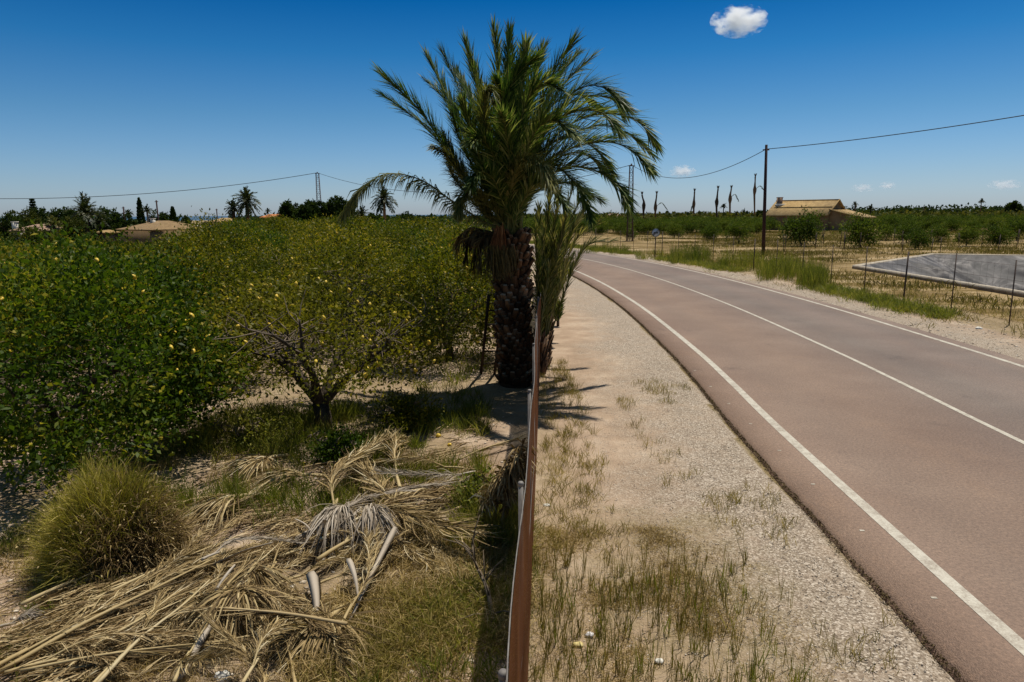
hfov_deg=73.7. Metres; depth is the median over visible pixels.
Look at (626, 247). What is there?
reeds
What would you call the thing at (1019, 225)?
young citrus tree
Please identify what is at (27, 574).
dry grass
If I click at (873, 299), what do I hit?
verge grass
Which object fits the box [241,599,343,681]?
dry palm frond
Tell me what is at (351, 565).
palm stalk
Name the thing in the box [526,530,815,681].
verge weeds
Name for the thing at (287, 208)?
broadleaf tree
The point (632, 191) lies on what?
lattice pylon
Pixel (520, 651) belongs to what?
net fence
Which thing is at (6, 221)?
broadleaf tree
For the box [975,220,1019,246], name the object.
young citrus tree
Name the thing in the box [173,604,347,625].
dry palm frond
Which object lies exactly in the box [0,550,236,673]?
dry palm frond
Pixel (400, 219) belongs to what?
lemon tree
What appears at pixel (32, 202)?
norfolk pine
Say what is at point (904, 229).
young citrus tree
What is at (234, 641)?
dry palm frond
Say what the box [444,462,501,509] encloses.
shrub
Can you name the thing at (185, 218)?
broadleaf tree
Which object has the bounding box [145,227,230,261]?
lemon tree
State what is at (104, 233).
shed
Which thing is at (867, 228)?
young citrus tree
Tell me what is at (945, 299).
verge grass
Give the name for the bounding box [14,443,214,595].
bunch grass
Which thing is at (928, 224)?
young citrus tree
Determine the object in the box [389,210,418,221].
broadleaf tree
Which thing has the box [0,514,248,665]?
dry palm frond
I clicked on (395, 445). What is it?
dry palm frond
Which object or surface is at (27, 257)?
lemon tree
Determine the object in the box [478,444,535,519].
leaning frond
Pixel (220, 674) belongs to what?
stone
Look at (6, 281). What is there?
lemon tree
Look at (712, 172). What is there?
cable
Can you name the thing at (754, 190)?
dead palm
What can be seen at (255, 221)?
lemon tree
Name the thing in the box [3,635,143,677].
dry palm frond
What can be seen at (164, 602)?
dry palm frond
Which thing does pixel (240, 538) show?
dry palm frond
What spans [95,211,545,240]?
scrub
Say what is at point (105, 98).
sky
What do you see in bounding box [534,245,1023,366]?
edge line
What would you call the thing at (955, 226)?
young citrus tree
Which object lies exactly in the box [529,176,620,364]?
palm offshoot
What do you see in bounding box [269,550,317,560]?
dry palm frond
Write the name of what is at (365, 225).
lemon tree
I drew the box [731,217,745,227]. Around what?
young citrus tree
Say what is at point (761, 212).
broadleaf tree
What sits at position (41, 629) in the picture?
dry palm frond
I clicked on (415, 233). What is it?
lemon tree
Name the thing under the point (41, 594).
dry palm frond
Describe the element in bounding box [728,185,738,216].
dead palm
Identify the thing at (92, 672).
dry palm frond
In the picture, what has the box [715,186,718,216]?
dead palm
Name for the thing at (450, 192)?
cable
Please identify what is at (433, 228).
lemon tree
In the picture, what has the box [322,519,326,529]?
palm stalk
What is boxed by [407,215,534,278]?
lemon tree
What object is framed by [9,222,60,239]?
house
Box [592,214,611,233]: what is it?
young citrus tree
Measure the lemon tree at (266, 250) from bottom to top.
3.200 m
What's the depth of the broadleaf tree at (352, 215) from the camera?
132.76 m
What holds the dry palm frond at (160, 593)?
on the dry palm frond at (81, 618)
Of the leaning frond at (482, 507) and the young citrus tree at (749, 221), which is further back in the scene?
the young citrus tree at (749, 221)
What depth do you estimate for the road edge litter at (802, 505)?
8.05 m
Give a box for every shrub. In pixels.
[212,403,290,448]
[298,421,373,468]
[356,386,452,435]
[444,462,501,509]
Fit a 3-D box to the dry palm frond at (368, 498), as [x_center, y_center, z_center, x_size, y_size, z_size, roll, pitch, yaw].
[-1.344,1.833,8.187,2.756,0.163,0.583,-8,13,-36]
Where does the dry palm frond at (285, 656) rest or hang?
on the ground at (596, 332)
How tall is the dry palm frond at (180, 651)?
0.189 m
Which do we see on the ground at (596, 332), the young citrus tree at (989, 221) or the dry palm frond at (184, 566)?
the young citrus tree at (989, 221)
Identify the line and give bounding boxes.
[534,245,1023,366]
[575,270,1023,654]
[576,257,1023,443]
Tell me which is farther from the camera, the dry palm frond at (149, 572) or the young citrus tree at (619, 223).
the young citrus tree at (619, 223)
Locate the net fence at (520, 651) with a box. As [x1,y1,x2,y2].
[498,292,540,681]
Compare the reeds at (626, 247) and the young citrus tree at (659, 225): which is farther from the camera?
the young citrus tree at (659, 225)
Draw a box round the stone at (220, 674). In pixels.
[215,670,231,681]
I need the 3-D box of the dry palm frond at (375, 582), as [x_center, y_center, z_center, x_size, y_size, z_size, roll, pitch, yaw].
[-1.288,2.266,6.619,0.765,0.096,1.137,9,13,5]
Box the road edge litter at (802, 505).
[572,275,967,681]
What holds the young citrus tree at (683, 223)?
on the ground at (596, 332)
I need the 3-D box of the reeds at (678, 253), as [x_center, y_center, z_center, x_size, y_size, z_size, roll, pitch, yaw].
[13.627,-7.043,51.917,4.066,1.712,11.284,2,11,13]
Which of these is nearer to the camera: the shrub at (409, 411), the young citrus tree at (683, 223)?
the shrub at (409, 411)
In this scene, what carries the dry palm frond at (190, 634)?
on the leaflet litter at (120, 644)
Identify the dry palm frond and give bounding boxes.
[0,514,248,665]
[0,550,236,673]
[0,604,51,627]
[1,531,252,640]
[1,583,78,657]
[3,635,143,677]
[4,560,161,642]
[4,623,256,674]
[20,485,269,605]
[20,633,262,671]
[54,578,202,680]
[60,606,174,680]
[79,648,114,681]
[82,591,138,615]
[93,557,181,681]
[97,571,230,681]
[123,544,254,579]
[124,539,264,621]
[128,543,236,668]
[129,517,217,587]
[129,555,199,661]
[134,598,210,659]
[143,527,230,589]
[143,606,270,669]
[144,540,215,581]
[165,584,296,610]
[166,584,300,665]
[168,640,241,680]
[172,543,233,681]
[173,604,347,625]
[175,492,267,536]
[189,583,356,645]
[191,601,276,681]
[193,550,259,641]
[196,563,321,627]
[201,534,306,560]
[203,453,288,485]
[205,545,276,644]
[238,598,410,681]
[240,464,330,500]
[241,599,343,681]
[249,583,306,643]
[250,580,283,636]
[255,527,295,549]
[258,612,302,681]
[261,583,338,618]
[264,555,305,612]
[267,522,321,575]
[268,576,348,666]
[268,607,306,675]
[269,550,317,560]
[273,535,341,575]
[279,526,413,557]
[283,553,358,581]
[293,502,364,564]
[294,475,491,539]
[298,459,371,468]
[300,535,409,583]
[305,422,401,525]
[315,482,466,561]
[319,480,433,540]
[321,521,384,583]
[322,503,407,558]
[328,626,363,681]
[336,505,386,631]
[342,446,417,575]
[351,482,505,548]
[353,492,449,576]
[354,548,428,583]
[356,489,418,513]
[357,514,386,581]
[357,548,391,616]
[359,497,442,509]
[365,455,463,468]
[370,425,411,493]
[371,465,474,482]
[378,523,414,569]
[381,506,461,547]
[412,500,444,557]
[427,499,459,578]
[458,432,527,459]
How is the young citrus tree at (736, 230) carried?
on the ground at (596, 332)
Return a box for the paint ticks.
[710,386,937,598]
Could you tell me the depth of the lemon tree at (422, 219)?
69.42 m
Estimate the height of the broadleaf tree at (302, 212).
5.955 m
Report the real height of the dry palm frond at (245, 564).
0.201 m
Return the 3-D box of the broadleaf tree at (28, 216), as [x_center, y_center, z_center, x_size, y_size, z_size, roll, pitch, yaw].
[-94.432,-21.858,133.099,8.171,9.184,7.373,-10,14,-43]
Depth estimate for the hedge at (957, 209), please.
331.22 m
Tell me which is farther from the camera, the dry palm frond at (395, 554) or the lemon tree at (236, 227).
the lemon tree at (236, 227)
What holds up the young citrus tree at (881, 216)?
on the ground at (596, 332)
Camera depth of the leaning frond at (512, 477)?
7.09 m
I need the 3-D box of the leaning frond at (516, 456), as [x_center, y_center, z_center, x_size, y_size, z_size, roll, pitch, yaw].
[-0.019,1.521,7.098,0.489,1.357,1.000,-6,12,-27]
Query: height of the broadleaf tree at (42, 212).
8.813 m
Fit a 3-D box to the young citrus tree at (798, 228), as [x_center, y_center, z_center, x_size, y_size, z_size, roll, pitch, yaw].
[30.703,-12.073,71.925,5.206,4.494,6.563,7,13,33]
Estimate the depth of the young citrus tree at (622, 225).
112.63 m
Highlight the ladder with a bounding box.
[480,294,497,373]
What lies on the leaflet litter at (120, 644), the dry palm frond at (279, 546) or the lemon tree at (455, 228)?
the dry palm frond at (279, 546)
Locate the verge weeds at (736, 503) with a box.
[616,376,899,676]
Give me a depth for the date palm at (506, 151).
12.92 m
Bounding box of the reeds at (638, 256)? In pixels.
[633,248,667,259]
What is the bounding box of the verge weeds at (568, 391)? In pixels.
[534,356,630,563]
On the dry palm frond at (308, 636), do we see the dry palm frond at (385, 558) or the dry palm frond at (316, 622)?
the dry palm frond at (316, 622)
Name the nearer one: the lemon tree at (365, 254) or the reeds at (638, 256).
the lemon tree at (365, 254)
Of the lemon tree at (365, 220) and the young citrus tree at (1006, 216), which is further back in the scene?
the young citrus tree at (1006, 216)
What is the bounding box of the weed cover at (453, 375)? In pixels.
[0,304,532,468]
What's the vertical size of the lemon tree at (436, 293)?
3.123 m
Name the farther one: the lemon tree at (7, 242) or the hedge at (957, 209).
the hedge at (957, 209)
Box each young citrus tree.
[523,216,545,234]
[523,217,534,233]
[575,219,589,234]
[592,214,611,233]
[594,222,613,234]
[603,215,623,230]
[610,216,633,232]
[613,221,636,233]
[619,227,638,240]
[633,218,648,231]
[637,220,658,234]
[646,216,666,231]
[656,220,673,232]
[659,221,678,233]
[662,220,685,237]
[677,216,697,231]
[681,222,700,232]
[695,217,711,232]
[697,223,720,239]
[704,219,723,232]
[717,218,734,231]
[718,217,760,243]
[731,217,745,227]
[743,218,756,232]
[748,219,769,232]
[760,217,781,230]
[776,205,828,245]
[832,208,889,247]
[872,211,901,224]
[875,223,900,239]
[876,215,902,229]
[890,219,930,242]
[900,226,936,248]
[917,217,941,231]
[928,224,953,241]
[940,217,963,231]
[943,218,966,231]
[948,223,985,245]
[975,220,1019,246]
[981,217,1007,229]
[990,213,1014,225]
[997,218,1023,240]
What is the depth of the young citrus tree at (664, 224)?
112.77 m
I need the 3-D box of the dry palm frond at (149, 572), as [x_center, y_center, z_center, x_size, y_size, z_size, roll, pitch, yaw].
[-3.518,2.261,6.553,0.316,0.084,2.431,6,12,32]
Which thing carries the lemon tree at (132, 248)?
on the ground at (596, 332)
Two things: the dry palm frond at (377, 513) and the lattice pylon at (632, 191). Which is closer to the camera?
the dry palm frond at (377, 513)
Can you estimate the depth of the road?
11.04 m
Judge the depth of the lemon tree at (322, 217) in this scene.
56.15 m
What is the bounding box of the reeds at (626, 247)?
[583,241,630,254]
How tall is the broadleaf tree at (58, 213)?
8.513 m
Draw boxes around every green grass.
[58,392,390,520]
[246,388,499,528]
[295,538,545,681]
[424,463,546,555]
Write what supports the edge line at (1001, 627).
on the road
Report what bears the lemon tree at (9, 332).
on the ground at (596, 332)
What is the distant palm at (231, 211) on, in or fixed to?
on the ground at (596, 332)
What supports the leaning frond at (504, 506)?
on the ground at (596, 332)
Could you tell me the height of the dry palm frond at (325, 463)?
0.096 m
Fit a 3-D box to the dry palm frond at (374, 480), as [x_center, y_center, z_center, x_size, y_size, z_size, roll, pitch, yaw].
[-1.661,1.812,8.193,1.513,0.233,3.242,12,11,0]
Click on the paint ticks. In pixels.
(814, 483)
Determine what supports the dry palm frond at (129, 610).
on the leaflet litter at (120, 644)
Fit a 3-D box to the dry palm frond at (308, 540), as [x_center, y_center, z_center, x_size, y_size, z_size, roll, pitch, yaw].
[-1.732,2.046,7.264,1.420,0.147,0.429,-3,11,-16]
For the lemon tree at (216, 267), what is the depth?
14.18 m
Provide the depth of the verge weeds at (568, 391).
9.49 m
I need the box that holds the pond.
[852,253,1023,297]
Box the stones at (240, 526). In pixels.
[0,395,514,681]
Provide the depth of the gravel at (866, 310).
21.82 m
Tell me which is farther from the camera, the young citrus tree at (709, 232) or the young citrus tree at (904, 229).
the young citrus tree at (709, 232)
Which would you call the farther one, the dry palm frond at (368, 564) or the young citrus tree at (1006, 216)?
the young citrus tree at (1006, 216)
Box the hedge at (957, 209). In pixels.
[766,202,1002,214]
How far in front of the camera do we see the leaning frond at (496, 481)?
7.14 m
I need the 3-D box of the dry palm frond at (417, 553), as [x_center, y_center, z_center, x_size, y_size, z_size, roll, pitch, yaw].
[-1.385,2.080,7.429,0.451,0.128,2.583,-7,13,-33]
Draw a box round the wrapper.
[573,641,583,647]
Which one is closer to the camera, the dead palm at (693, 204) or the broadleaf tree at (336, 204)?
the broadleaf tree at (336, 204)
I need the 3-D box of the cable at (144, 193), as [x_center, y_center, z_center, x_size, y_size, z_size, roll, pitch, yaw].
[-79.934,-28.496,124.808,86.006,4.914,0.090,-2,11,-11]
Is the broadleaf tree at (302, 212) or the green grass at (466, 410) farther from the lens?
the broadleaf tree at (302, 212)
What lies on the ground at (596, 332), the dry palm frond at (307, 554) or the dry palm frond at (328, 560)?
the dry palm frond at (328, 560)
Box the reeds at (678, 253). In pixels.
[665,239,714,263]
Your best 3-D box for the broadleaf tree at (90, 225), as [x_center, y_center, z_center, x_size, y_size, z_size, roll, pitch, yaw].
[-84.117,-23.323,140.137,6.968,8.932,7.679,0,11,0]
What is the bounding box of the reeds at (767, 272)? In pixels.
[750,246,815,280]
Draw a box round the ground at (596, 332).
[0,220,1023,681]
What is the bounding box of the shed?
[93,229,120,241]
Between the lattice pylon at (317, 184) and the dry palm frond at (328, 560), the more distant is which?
the lattice pylon at (317, 184)
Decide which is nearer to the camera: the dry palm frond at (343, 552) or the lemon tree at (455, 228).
the dry palm frond at (343, 552)
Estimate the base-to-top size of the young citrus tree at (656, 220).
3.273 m
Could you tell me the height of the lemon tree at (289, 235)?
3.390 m
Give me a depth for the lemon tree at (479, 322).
15.88 m
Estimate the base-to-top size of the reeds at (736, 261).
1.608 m
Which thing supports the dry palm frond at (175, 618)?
on the leaflet litter at (120, 644)
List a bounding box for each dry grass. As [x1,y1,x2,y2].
[0,447,499,681]
[0,518,218,608]
[265,516,557,681]
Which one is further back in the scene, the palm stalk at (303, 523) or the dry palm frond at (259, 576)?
the palm stalk at (303, 523)
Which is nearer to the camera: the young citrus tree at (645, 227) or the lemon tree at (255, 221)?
the lemon tree at (255, 221)
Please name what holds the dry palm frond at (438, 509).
on the ground at (596, 332)
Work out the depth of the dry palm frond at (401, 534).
7.16 m
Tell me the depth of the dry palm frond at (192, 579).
6.45 m
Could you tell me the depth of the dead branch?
6.29 m
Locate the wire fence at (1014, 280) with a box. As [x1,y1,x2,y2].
[528,227,1023,324]
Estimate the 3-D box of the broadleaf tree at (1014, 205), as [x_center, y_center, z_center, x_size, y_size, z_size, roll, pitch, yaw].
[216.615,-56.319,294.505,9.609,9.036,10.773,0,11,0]
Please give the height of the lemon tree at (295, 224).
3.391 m
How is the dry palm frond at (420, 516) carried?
on the ground at (596, 332)
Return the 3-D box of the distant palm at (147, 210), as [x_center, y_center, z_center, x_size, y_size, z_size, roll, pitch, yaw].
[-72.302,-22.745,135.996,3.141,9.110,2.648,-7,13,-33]
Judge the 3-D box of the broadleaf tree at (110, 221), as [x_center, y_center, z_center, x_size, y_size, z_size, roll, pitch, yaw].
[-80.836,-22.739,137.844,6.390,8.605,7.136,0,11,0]
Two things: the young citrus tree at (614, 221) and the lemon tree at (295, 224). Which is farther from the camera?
the young citrus tree at (614, 221)
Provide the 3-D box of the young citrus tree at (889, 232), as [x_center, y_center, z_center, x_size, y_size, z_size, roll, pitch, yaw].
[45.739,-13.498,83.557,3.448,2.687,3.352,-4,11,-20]
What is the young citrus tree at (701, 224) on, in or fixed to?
on the ground at (596, 332)
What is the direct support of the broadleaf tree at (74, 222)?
on the ground at (596, 332)
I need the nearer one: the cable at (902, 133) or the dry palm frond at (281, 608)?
the dry palm frond at (281, 608)
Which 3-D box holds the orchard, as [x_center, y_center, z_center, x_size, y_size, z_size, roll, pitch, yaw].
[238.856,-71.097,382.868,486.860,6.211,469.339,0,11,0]
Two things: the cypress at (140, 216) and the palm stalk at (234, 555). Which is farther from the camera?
the cypress at (140, 216)
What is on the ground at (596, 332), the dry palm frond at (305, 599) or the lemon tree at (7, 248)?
the lemon tree at (7, 248)
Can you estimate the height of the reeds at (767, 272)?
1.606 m
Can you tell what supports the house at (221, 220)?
on the ground at (596, 332)
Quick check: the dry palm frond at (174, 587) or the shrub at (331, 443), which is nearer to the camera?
the dry palm frond at (174, 587)
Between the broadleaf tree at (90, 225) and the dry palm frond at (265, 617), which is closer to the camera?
the dry palm frond at (265, 617)
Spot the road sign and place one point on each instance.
(655, 233)
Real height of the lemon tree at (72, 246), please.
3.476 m
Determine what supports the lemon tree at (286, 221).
on the ground at (596, 332)
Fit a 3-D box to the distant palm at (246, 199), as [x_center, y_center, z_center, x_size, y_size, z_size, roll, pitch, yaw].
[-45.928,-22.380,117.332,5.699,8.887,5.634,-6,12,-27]
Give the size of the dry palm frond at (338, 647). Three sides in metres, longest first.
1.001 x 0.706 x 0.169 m
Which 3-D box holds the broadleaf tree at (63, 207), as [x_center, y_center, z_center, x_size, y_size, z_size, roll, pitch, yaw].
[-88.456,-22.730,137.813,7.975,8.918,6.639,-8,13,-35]
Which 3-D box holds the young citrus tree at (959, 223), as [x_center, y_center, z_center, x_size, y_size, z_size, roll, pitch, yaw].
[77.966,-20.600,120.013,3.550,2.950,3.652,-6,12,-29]
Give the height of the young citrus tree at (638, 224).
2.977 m
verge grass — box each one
[529,240,970,320]
[612,250,1023,337]
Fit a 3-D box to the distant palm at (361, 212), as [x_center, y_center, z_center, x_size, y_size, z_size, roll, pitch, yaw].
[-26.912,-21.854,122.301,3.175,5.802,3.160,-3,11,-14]
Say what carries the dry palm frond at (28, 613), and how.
on the leaflet litter at (120, 644)
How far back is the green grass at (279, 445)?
10.33 m
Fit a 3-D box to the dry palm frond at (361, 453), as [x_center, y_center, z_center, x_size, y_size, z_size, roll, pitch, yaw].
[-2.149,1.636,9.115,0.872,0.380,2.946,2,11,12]
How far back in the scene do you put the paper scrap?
5.74 m
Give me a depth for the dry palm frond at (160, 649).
5.34 m
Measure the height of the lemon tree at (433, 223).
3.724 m
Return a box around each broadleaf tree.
[0,210,34,240]
[7,222,63,245]
[11,206,44,224]
[31,206,51,223]
[41,207,83,227]
[51,214,97,242]
[61,206,92,233]
[89,205,106,239]
[95,207,126,239]
[111,212,138,241]
[140,209,169,222]
[177,214,191,224]
[277,199,298,219]
[291,204,313,222]
[298,198,321,219]
[316,200,328,218]
[322,195,347,218]
[347,205,359,217]
[368,212,387,220]
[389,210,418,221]
[756,210,762,216]
[1000,200,1023,214]
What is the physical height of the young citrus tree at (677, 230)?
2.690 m
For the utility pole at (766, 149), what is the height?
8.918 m
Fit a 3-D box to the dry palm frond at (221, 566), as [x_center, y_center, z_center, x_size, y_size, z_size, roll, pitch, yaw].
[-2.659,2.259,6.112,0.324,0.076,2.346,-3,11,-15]
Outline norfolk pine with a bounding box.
[28,199,36,218]
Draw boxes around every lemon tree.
[0,216,268,502]
[0,231,63,251]
[0,232,114,359]
[0,235,48,257]
[0,240,24,257]
[0,242,91,368]
[0,247,55,406]
[5,216,317,393]
[23,230,126,264]
[106,235,166,301]
[133,249,475,429]
[134,206,279,307]
[144,229,186,249]
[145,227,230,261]
[192,217,303,275]
[206,217,282,247]
[208,232,357,323]
[217,219,253,227]
[226,215,262,223]
[226,227,432,342]
[233,218,273,228]
[246,217,299,231]
[248,225,291,237]
[256,213,293,225]
[258,217,301,226]
[261,222,326,257]
[273,212,416,314]
[274,219,321,233]
[284,216,356,262]
[296,212,365,228]
[301,217,346,231]
[330,239,403,282]
[332,216,380,229]
[334,220,392,234]
[337,217,422,262]
[343,223,534,365]
[359,215,380,221]
[370,217,402,224]
[371,220,435,247]
[381,215,425,230]
[384,232,493,327]
[385,219,446,248]
[400,224,490,310]
[401,216,442,223]
[406,214,467,233]
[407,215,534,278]
[413,223,455,250]
[419,214,472,231]
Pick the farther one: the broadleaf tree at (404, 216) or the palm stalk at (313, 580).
the broadleaf tree at (404, 216)
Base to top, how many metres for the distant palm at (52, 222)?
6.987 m
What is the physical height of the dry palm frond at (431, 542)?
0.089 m
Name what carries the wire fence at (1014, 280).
on the ground at (596, 332)
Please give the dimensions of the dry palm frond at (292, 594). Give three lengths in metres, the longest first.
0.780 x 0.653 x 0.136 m
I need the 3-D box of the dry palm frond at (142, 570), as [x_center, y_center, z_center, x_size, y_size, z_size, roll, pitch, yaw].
[-3.780,2.346,6.242,0.379,0.157,1.979,3,11,17]
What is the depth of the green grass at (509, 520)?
7.36 m
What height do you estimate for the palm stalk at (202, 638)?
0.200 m
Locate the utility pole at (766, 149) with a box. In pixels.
[761,145,769,254]
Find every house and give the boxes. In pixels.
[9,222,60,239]
[116,218,206,243]
[207,218,239,225]
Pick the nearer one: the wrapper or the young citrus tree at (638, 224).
the wrapper
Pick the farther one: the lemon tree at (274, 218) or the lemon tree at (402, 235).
the lemon tree at (274, 218)
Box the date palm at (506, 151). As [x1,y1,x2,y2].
[335,16,664,388]
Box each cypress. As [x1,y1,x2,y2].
[136,197,145,223]
[169,206,178,221]
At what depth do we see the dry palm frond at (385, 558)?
6.83 m
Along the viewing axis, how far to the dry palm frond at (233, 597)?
5.75 m
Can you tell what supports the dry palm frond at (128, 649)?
on the ground at (596, 332)
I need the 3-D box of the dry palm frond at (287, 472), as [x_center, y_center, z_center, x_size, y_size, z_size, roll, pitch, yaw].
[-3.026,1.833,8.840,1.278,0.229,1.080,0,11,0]
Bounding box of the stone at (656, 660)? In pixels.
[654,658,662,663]
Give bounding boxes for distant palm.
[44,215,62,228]
[63,191,108,232]
[91,213,109,239]
[138,204,155,222]
[225,197,242,218]
[228,186,262,220]
[355,204,369,217]
[370,186,397,221]
[866,204,873,214]
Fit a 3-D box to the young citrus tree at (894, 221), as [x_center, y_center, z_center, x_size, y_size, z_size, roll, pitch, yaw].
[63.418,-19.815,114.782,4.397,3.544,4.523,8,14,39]
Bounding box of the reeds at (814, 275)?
[789,256,836,288]
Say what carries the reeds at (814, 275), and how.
on the ground at (596, 332)
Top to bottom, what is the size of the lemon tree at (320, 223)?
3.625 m
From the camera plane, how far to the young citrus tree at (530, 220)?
119.78 m
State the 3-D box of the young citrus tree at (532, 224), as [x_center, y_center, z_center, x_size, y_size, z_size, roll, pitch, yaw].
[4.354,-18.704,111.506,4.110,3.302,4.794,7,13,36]
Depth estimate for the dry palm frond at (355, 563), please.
6.70 m
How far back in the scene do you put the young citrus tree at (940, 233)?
78.05 m
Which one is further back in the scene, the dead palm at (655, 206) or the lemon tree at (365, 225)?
the dead palm at (655, 206)
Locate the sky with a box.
[0,0,1023,220]
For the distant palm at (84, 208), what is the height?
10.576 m
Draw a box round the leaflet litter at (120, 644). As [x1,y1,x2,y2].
[0,392,498,681]
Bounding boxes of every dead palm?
[641,191,645,217]
[654,191,667,218]
[690,188,695,215]
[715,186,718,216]
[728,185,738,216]
[753,173,763,215]
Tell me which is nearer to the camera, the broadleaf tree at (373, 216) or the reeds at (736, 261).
the reeds at (736, 261)
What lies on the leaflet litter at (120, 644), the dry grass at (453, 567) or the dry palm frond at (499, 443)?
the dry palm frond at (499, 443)
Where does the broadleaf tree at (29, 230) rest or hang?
on the ground at (596, 332)
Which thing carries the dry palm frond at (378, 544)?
on the ground at (596, 332)
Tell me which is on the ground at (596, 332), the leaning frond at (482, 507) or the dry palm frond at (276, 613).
the leaning frond at (482, 507)
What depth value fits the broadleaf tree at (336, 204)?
130.53 m
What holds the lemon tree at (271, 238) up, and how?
on the ground at (596, 332)
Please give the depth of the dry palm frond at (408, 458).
9.29 m
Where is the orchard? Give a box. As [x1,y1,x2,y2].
[523,208,1023,219]
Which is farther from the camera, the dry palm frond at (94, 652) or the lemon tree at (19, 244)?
the lemon tree at (19, 244)
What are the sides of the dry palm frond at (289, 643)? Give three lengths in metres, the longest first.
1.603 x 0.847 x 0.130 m
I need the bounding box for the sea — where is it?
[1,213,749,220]
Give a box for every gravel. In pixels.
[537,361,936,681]
[715,273,1023,356]
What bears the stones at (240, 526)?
on the ground at (596, 332)
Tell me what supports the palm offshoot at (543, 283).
on the ground at (596, 332)
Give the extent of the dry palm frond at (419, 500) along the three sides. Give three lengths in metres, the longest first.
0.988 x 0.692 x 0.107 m
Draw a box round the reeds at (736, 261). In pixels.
[711,241,765,269]
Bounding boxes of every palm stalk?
[178,620,214,678]
[212,542,272,566]
[215,564,234,591]
[295,519,314,534]
[306,571,320,611]
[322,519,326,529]
[346,558,358,596]
[349,526,396,619]
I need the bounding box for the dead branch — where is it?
[441,515,511,629]
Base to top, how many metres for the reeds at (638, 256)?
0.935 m
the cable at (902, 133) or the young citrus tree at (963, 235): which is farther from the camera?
the young citrus tree at (963, 235)
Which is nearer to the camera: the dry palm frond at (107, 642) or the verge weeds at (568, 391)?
the dry palm frond at (107, 642)
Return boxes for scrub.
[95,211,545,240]
[605,229,1023,311]
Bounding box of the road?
[530,245,1023,681]
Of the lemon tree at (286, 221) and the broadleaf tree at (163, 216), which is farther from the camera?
the broadleaf tree at (163, 216)
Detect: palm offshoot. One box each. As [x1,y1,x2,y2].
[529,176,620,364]
[531,221,557,373]
[549,251,575,340]
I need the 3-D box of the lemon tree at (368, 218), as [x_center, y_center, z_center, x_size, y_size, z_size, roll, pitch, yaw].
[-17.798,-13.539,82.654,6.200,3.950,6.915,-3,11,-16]
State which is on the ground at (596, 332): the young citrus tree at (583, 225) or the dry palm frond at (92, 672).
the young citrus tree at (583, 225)
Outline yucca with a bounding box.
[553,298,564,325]
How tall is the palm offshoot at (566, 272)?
2.867 m
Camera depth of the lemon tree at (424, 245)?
24.40 m
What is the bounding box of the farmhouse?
[766,197,874,230]
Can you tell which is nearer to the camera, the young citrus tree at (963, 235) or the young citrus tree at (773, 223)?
the young citrus tree at (963, 235)
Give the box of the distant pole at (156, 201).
[155,200,158,220]
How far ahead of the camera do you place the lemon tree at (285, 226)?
55.67 m
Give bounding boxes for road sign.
[652,229,659,256]
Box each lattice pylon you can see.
[315,172,320,201]
[626,164,634,240]
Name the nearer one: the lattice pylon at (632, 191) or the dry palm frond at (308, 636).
the dry palm frond at (308, 636)
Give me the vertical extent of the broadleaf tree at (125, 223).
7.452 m
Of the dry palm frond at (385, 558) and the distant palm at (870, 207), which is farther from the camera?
the distant palm at (870, 207)
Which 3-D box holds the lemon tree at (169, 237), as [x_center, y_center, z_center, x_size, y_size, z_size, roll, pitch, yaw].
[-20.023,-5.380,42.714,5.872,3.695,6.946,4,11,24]
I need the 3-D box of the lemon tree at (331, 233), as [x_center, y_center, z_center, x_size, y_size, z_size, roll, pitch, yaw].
[-6.601,-2.933,25.643,5.751,3.775,6.186,6,12,31]
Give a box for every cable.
[0,173,313,198]
[319,166,625,192]
[632,150,763,177]
[769,115,1023,148]
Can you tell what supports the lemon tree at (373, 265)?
on the ground at (596, 332)
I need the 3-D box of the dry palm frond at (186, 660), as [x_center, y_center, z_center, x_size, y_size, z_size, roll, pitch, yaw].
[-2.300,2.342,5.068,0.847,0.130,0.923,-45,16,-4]
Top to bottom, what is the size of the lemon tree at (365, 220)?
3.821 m
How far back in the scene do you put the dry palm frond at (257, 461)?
9.25 m
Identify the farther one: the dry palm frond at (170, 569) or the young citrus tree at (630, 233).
the young citrus tree at (630, 233)
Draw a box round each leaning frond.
[468,476,522,524]
[474,452,526,519]
[475,463,533,510]
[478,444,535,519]
[489,452,537,528]
[491,437,539,518]
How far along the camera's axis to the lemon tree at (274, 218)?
77.70 m
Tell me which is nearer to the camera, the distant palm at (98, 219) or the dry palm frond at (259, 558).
the dry palm frond at (259, 558)
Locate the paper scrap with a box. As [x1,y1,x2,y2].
[585,632,593,637]
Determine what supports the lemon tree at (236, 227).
on the ground at (596, 332)
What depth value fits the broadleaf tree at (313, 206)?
130.97 m
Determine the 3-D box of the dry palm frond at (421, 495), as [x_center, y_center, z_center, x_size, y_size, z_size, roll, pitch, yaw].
[-1.118,1.856,8.019,2.962,0.211,0.680,-11,15,-44]

